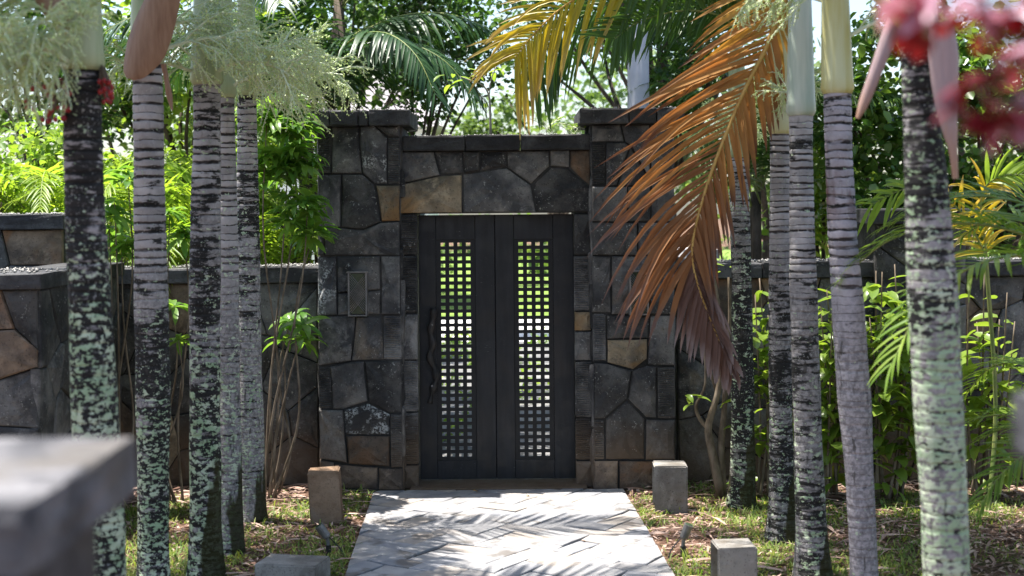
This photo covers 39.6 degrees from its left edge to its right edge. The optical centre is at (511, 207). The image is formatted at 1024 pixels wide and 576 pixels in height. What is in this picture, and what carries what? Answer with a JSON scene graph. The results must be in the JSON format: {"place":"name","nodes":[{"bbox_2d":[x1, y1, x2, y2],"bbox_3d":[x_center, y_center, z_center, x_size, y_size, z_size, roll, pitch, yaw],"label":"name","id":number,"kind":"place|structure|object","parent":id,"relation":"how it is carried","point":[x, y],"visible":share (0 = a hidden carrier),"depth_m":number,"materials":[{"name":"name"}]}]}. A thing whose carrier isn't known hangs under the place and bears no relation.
{"place":"outdoors","nodes":[
{"label":"outdoors","id":0,"kind":"place"},
{"bbox_2d":[0,437,136,575],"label":"stair pillar","id":1,"kind":"structure","parent":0,"point":[61,498],"depth_m":2.23,"materials":[{"name":"concrete"}]},
{"bbox_2d":[269,81,445,263],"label":"pale house","id":2,"kind":"structure","parent":0,"point":[419,131],"depth_m":33.67,"materials":[{"name":"paint"}]},
{"bbox_2d":[441,319,548,341],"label":"driveway road","id":3,"kind":"structure","parent":0,"point":[520,327],"depth_m":27.48,"materials":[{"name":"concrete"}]},
{"bbox_2d":[442,341,549,456],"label":"courtyard pavement","id":4,"kind":"structure","parent":0,"point":[521,412],"depth_m":16.56,"materials":[{"name":"grey stone"}]},
{"bbox_2d":[677,247,719,261],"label":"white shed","id":5,"kind":"structure","parent":4,"relation":"on","point":[690,251],"depth_m":15.90,"materials":[{"name":"white"}]},
{"bbox_2d":[756,76,896,258],"bbox_3d":[3.315,0.480,14.563,1.773,3.718,1.530,-1,0,0],"label":"climber thicket","id":6,"kind":"object","parent":4,"relation":"on","point":[821,230],"visible":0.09,"depth_m":14.30,"materials":[{"name":"green plant"}]},
{"bbox_2d":[813,0,1016,221],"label":"climber thicket","id":7,"kind":"object","parent":4,"relation":"on","point":[879,118],"visible":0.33,"depth_m":13.36,"materials":[{"name":"green plant"}]},
{"bbox_2d":[345,489,674,575],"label":"path","id":8,"kind":"structure","parent":0,"point":[521,532],"depth_m":9.92,"materials":[{"name":"stone"}]},
{"bbox_2d":[0,0,1022,216],"label":"sky","id":9,"kind":"structure","parent":0,"point":[859,6],"materials":[{"name":"white"}]},
{"bbox_2d":[111,250,995,315],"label":"lawn","id":10,"kind":"structure","parent":0,"point":[724,254],"depth_m":40.99,"materials":[{"name":"green plant"}]},
{"bbox_2d":[124,219,1023,575],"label":"ground","id":11,"kind":"structure","parent":0,"point":[724,515],"depth_m":10.08,"materials":[{"name":"soil"}]},
{"bbox_2d":[0,262,124,437],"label":"wall","id":12,"kind":"structure","parent":11,"relation":"on","point":[35,401],"depth_m":9.57,"materials":[{"name":"grey stone"}]},
{"bbox_2d":[0,212,66,268],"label":"garden wall","id":13,"kind":"structure","parent":12,"relation":"on","point":[28,240],"depth_m":11.61,"materials":[{"name":"grey stone"}]},
{"bbox_2d":[0,0,126,575],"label":"palm tree","id":14,"kind":"object","parent":11,"relation":"on","point":[75,47],"visible":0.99,"depth_m":6.42,"materials":[{"name":"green plant"}]},
{"bbox_2d":[0,101,128,256],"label":"garden bush","id":15,"kind":"object","parent":11,"relation":"on","point":[45,158],"visible":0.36,"depth_m":13.55,"materials":[{"name":"green plant"}]},
{"bbox_2d":[0,152,191,265],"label":"lime palm","id":16,"kind":"object","parent":11,"relation":"on","point":[9,193],"visible":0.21,"depth_m":13.23,"materials":[{"name":"green plant"}]},
{"bbox_2d":[0,0,191,188],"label":"garden tree","id":17,"kind":"object","parent":11,"relation":"on","point":[106,124],"visible":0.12,"depth_m":16.53,"materials":[{"name":"green plant"}]},
{"bbox_2d":[0,70,236,263],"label":"background tree","id":18,"kind":"object","parent":11,"relation":"on","point":[119,112],"visible":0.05,"depth_m":19.85,"materials":[{"name":"green plant"}]},
{"bbox_2d":[103,160,134,437],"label":"umbrella shrub","id":19,"kind":"object","parent":11,"relation":"on","point":[115,176],"visible":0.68,"depth_m":10.97,"materials":[{"name":"green plant"}]},
{"bbox_2d":[4,149,317,295],"bbox_3d":[-3.279,0.907,13.786,3.386,3.003,3.579,-1,0,-42],"label":"lime palm","id":20,"kind":"object","parent":11,"relation":"on","point":[176,256],"visible":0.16,"depth_m":13.33,"materials":[{"name":"green plant"}]},
{"bbox_2d":[165,206,189,504],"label":"umbrella shrub","id":21,"kind":"object","parent":11,"relation":"on","point":[181,235],"visible":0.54,"depth_m":11.11,"materials":[{"name":"green plant"}]},
{"bbox_2d":[53,0,331,263],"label":"garden tree","id":22,"kind":"object","parent":11,"relation":"on","point":[186,118],"visible":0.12,"depth_m":16.61,"materials":[{"name":"green plant"}]},
{"bbox_2d":[104,139,293,265],"bbox_3d":[-3.308,0.840,14.827,2.740,3.111,1.640,-1,0,0],"label":"garden bush","id":23,"kind":"object","parent":11,"relation":"on","point":[181,151],"visible":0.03,"depth_m":14.51,"materials":[{"name":"green plant"}]},
{"bbox_2d":[123,0,278,575],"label":"palm tree","id":24,"kind":"object","parent":11,"relation":"on","point":[153,25],"visible":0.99,"depth_m":8.32,"materials":[{"name":"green plant"}]},
{"bbox_2d":[107,203,317,264],"bbox_3d":[-2.674,1.129,13.747,3.465,2.544,3.383,0,0,-21],"label":"lime palm","id":25,"kind":"object","parent":11,"relation":"on","point":[274,249],"visible":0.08,"depth_m":13.47,"materials":[{"name":"green plant"}]},
{"bbox_2d":[119,262,319,485],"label":"garden wall","id":26,"kind":"structure","parent":11,"relation":"on","point":[305,456],"depth_m":11.91,"materials":[{"name":"grey stone"}]},
{"bbox_2d":[104,0,341,575],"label":"palm tree","id":27,"kind":"object","parent":11,"relation":"on","point":[205,552],"visible":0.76,"depth_m":8.82,"materials":[{"name":"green plant"}]},
{"bbox_2d":[169,0,373,523],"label":"palm tree","id":28,"kind":"object","parent":11,"relation":"on","point":[253,447],"visible":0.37,"depth_m":10.53,"materials":[{"name":"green plant"}]},
{"bbox_2d":[220,0,336,555],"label":"palm tree","id":29,"kind":"object","parent":11,"relation":"on","point":[233,538],"visible":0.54,"depth_m":9.54,"materials":[{"name":"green plant"}]},
{"bbox_2d":[235,92,340,501],"bbox_3d":[-1.807,0.705,11.298,0.898,3.311,0.836,-1,0,0],"label":"umbrella shrub","id":30,"kind":"object","parent":11,"relation":"on","point":[290,162],"visible":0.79,"depth_m":11.22,"materials":[{"name":"green plant"}]},
{"bbox_2d":[235,105,340,263],"bbox_3d":[-2.204,0.664,14.017,1.449,3.451,1.227,-1,0,0],"label":"garden bush","id":31,"kind":"object","parent":11,"relation":"on","point":[271,143],"visible":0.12,"depth_m":13.93,"materials":[{"name":"green plant"}]},
{"bbox_2d":[61,0,520,263],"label":"dark palm","id":32,"kind":"object","parent":11,"relation":"on","point":[405,52],"visible":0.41,"depth_m":13.93,"materials":[{"name":"green plant"}]},
{"bbox_2d":[255,554,329,575],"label":"path block","id":33,"kind":"structure","parent":11,"relation":"on","point":[289,565],"depth_m":8.71,"materials":[{"name":"grey concrete"}]},
{"bbox_2d":[263,308,330,495],"bbox_3d":[-1.691,1.589,11.446,0.496,1.540,0.657,-1,0,-37],"label":"umbrella shrub","id":34,"kind":"object","parent":11,"relation":"on","point":[303,323],"visible":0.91,"depth_m":11.44,"materials":[{"name":"green plant"}]},
{"bbox_2d":[307,466,343,524],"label":"path block","id":35,"kind":"structure","parent":11,"relation":"on","point":[325,495],"depth_m":10.41,"materials":[{"name":"grey concrete"}]},
{"bbox_2d":[234,0,418,259],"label":"background tree","id":36,"kind":"object","parent":11,"relation":"on","point":[348,29],"visible":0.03,"depth_m":22.12,"materials":[{"name":"green plant"}]},
{"bbox_2d":[315,523,343,556],"bbox_3d":[-1.212,2.218,9.478,0.200,0.245,0.066,0,0,-6],"label":"spike light","id":37,"kind":"object","parent":11,"relation":"on","point":[322,530],"visible":0.94,"depth_m":9.46,"materials":[{"name":"black metal"}]},
{"bbox_2d":[233,0,445,140],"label":"garden tree","id":38,"kind":"object","parent":11,"relation":"on","point":[357,16],"visible":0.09,"depth_m":17.76,"materials":[{"name":"green plant"}]},
{"bbox_2d":[303,0,470,110],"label":"dark palm","id":39,"kind":"object","parent":11,"relation":"on","point":[339,8],"visible":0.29,"depth_m":15.45,"materials":[{"name":"green plant"}]},
{"bbox_2d":[350,0,538,135],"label":"round leaf tree","id":40,"kind":"object","parent":11,"relation":"on","point":[453,8],"visible":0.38,"depth_m":15.90,"materials":[{"name":"green plant"}]},
{"bbox_2d":[442,327,548,441],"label":"ground cover","id":41,"kind":"object","parent":11,"relation":"on","point":[469,342],"visible":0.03,"depth_m":19.21,"materials":[{"name":"green plant"}]},
{"bbox_2d":[311,106,684,491],"bbox_3d":[-0.102,0.742,12.012,3.030,3.138,1.021,-1,0,0],"label":"stone gateway","id":42,"kind":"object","parent":11,"relation":"on","point":[385,182],"visible":0.87,"depth_m":11.61,"materials":[{"name":"grey stone"}]},
{"bbox_2d":[346,271,368,315],"bbox_3d":[-1.253,0.696,11.568,0.172,0.363,0.105,-1,0,0],"label":"wall lamp","id":43,"kind":"object","parent":42,"relation":"attached to","point":[357,293],"visible":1,"depth_m":11.53,"materials":[{"name":"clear glass"}]},
{"bbox_2d":[433,65,507,134],"bbox_3d":[-0.256,-0.904,11.903,0.794,0.582,0.259,-1,0,0],"label":"sapling","id":44,"kind":"object","parent":42,"relation":"on","point":[493,74],"visible":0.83,"depth_m":11.94,"materials":[{"name":"green plant"}]},
{"bbox_2d":[418,214,574,478],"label":"double gate","id":45,"kind":"structure","parent":42,"relation":"attached to","point":[494,275],"depth_m":11.93,"materials":[{"name":"black metal"}]},
{"bbox_2d":[530,103,565,134],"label":"weed","id":46,"kind":"object","parent":42,"relation":"on","point":[560,117],"visible":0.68,"depth_m":11.85,"materials":[{"name":"green plant"}]},
{"bbox_2d":[552,122,585,133],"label":"weed","id":47,"kind":"object","parent":42,"relation":"on","point":[569,127],"visible":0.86,"depth_m":11.84,"materials":[{"name":"green plant"}]},
{"bbox_2d":[629,270,648,314],"bbox_3d":[1.031,0.687,11.568,0.172,0.363,0.105,-1,0,0],"label":"wall lamp","id":48,"kind":"object","parent":42,"relation":"attached to","point":[632,277],"visible":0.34,"depth_m":11.53,"materials":[{"name":"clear glass"}]},
{"bbox_2d":[410,476,586,490],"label":"threshold pavement","id":49,"kind":"structure","parent":11,"relation":"on","point":[498,484],"depth_m":11.74,"materials":[{"name":"grey stone"}]},
{"bbox_2d":[444,80,623,213],"bbox_3d":[0.629,-0.008,25.928,4.048,4.741,2.415,-1,0,0],"label":"background tree","id":50,"kind":"object","parent":11,"relation":"on","point":[473,128],"visible":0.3,"depth_m":25.93,"materials":[{"name":"green plant"}]},
{"bbox_2d":[52,49,1023,278],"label":"woodland","id":51,"kind":"object","parent":11,"relation":"on","point":[678,189],"visible":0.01,"depth_m":37.17,"materials":[{"name":"green plant"}]},
{"bbox_2d":[124,478,1023,575],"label":"grass","id":52,"kind":"structure","parent":11,"relation":"on","point":[357,507],"depth_m":9.99,"materials":[{"name":"green plant"}]},
{"bbox_2d":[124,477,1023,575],"bbox_3d":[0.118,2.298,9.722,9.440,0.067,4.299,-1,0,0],"label":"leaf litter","id":53,"kind":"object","parent":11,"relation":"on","point":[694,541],"visible":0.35,"depth_m":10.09,"materials":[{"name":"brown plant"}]},
{"bbox_2d":[482,0,770,258],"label":"garden tree","id":54,"kind":"object","parent":11,"relation":"on","point":[603,91],"visible":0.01,"depth_m":18.52,"materials":[{"name":"green plant"}]},
{"bbox_2d":[486,0,772,261],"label":"round leaf tree","id":55,"kind":"object","parent":11,"relation":"on","point":[662,70],"visible":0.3,"depth_m":15.05,"materials":[{"name":"green plant"}]},
{"bbox_2d":[627,0,648,107],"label":"grey palm","id":56,"kind":"object","parent":11,"relation":"on","point":[637,74],"depth_m":14.11,"materials":[{"name":"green plant"}]},
{"bbox_2d":[513,0,769,510],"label":"palm tree","id":57,"kind":"object","parent":11,"relation":"on","point":[741,492],"visible":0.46,"depth_m":10.83,"materials":[{"name":"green plant"}]},
{"bbox_2d":[464,0,822,544],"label":"palm tree","id":58,"kind":"object","parent":11,"relation":"on","point":[780,521],"visible":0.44,"depth_m":9.77,"materials":[{"name":"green plant"}]},
{"bbox_2d":[652,460,687,514],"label":"path block","id":59,"kind":"structure","parent":11,"relation":"on","point":[669,485],"depth_m":10.66,"materials":[{"name":"grey concrete"}]},
{"bbox_2d":[668,522,692,557],"bbox_3d":[1.108,2.196,9.360,0.172,0.249,0.073,-1,0,0],"label":"spike light","id":60,"kind":"object","parent":11,"relation":"on","point":[686,531],"visible":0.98,"depth_m":9.35,"materials":[{"name":"black metal"}]},
{"bbox_2d":[683,263,730,496],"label":"bare limbed shrub","id":61,"kind":"object","parent":11,"relation":"on","point":[717,462],"visible":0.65,"depth_m":11.24,"materials":[{"name":"brown plant"}]},
{"bbox_2d":[587,0,833,575],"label":"palm tree","id":62,"kind":"object","parent":11,"relation":"on","point":[699,268],"visible":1,"depth_m":9.05,"materials":[{"name":"brown plant"}]},
{"bbox_2d":[710,538,756,575],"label":"path block","id":63,"kind":"structure","parent":11,"relation":"on","point":[734,557],"depth_m":8.47,"materials":[{"name":"grey concrete"}]},
{"bbox_2d":[611,78,902,259],"bbox_3d":[2.401,0.521,14.327,3.083,3.648,3.437,-1,0,0],"label":"dark palm","id":64,"kind":"object","parent":11,"relation":"on","point":[763,158],"visible":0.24,"depth_m":14.10,"materials":[{"name":"green plant"}]},
{"bbox_2d":[720,278,793,497],"bbox_3d":[2.029,1.443,11.310,0.778,1.762,0.690,-1,0,-25],"label":"glossy shrub","id":65,"kind":"object","parent":11,"relation":"on","point":[762,388],"visible":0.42,"depth_m":11.26,"materials":[{"name":"green plant"}]},
{"bbox_2d":[677,27,880,259],"bbox_3d":[3.644,-0.249,20.124,3.206,5.167,2.557,-1,0,-29],"label":"background tree","id":66,"kind":"object","parent":11,"relation":"on","point":[764,207],"visible":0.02,"depth_m":19.83,"materials":[{"name":"green plant"}]},
{"bbox_2d":[730,0,941,575],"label":"palm tree","id":67,"kind":"object","parent":11,"relation":"on","point":[854,400],"visible":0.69,"depth_m":8.03,"materials":[{"name":"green plant"}]},
{"bbox_2d":[792,288,889,500],"bbox_3d":[2.570,1.452,11.178,0.885,1.737,0.792,0,0,-22],"label":"glossy shrub","id":68,"kind":"object","parent":11,"relation":"on","point":[833,478],"visible":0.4,"depth_m":11.14,"materials":[{"name":"green plant"}]},
{"bbox_2d":[674,257,1023,481],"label":"garden wall","id":69,"kind":"structure","parent":11,"relation":"on","point":[691,450],"depth_m":11.91,"materials":[{"name":"grey stone"}]},
{"bbox_2d":[830,264,917,502],"bbox_3d":[2.916,1.398,11.124,1.014,1.916,0.684,0,0,-18],"label":"glossy shrub","id":70,"kind":"object","parent":11,"relation":"on","point":[897,388],"visible":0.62,"depth_m":11.10,"materials":[{"name":"green plant"}]},
{"bbox_2d":[856,0,969,575],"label":"palm tree","id":71,"kind":"object","parent":11,"relation":"on","point":[930,79],"visible":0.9,"depth_m":5.92,"materials":[{"name":"grey plant"}]},
{"bbox_2d":[856,208,978,483],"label":"wall pier","id":72,"kind":"structure","parent":11,"relation":"on","point":[886,257],"depth_m":11.77,"materials":[{"name":"grey stone"}]},
{"bbox_2d":[825,179,1023,399],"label":"areca palm","id":73,"kind":"object","parent":11,"relation":"on","point":[995,216],"visible":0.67,"depth_m":7.85,"materials":[{"name":"green plant"}]},
{"bbox_2d":[853,3,1023,258],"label":"background tree","id":74,"kind":"object","parent":11,"relation":"on","point":[946,5],"visible":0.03,"depth_m":18.98,"materials":[{"name":"green plant"}]},
{"bbox_2d":[855,148,1023,513],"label":"yellow palm","id":75,"kind":"object","parent":11,"relation":"on","point":[1010,168],"visible":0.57,"depth_m":10.46,"materials":[{"name":"green plant"}]},
{"bbox_2d":[875,0,1023,157],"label":"red leaf shrub","id":76,"kind":"object","parent":11,"relation":"on","point":[915,19],"visible":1,"depth_m":1.94,"materials":[{"name":"plant"}]},
{"bbox_2d":[900,0,1023,256],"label":"climber thicket","id":77,"kind":"object","parent":11,"relation":"on","point":[1016,239],"visible":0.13,"depth_m":13.63,"materials":[{"name":"green plant"}]},
{"bbox_2d":[959,275,1023,497],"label":"glossy shrub","id":78,"kind":"object","parent":11,"relation":"on","point":[973,404],"visible":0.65,"depth_m":11.10,"materials":[{"name":"green plant"}]},
{"bbox_2d":[962,354,1023,526],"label":"areca palm","id":79,"kind":"object","parent":11,"relation":"on","point":[1001,477],"visible":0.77,"depth_m":8.11,"materials":[{"name":"green plant"}]},
{"bbox_2d":[1012,392,1023,455],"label":"stair pillar","id":80,"kind":"structure","parent":11,"relation":"on","point":[1018,421],"depth_m":2.25,"materials":[{"name":"stone"}]}
]}

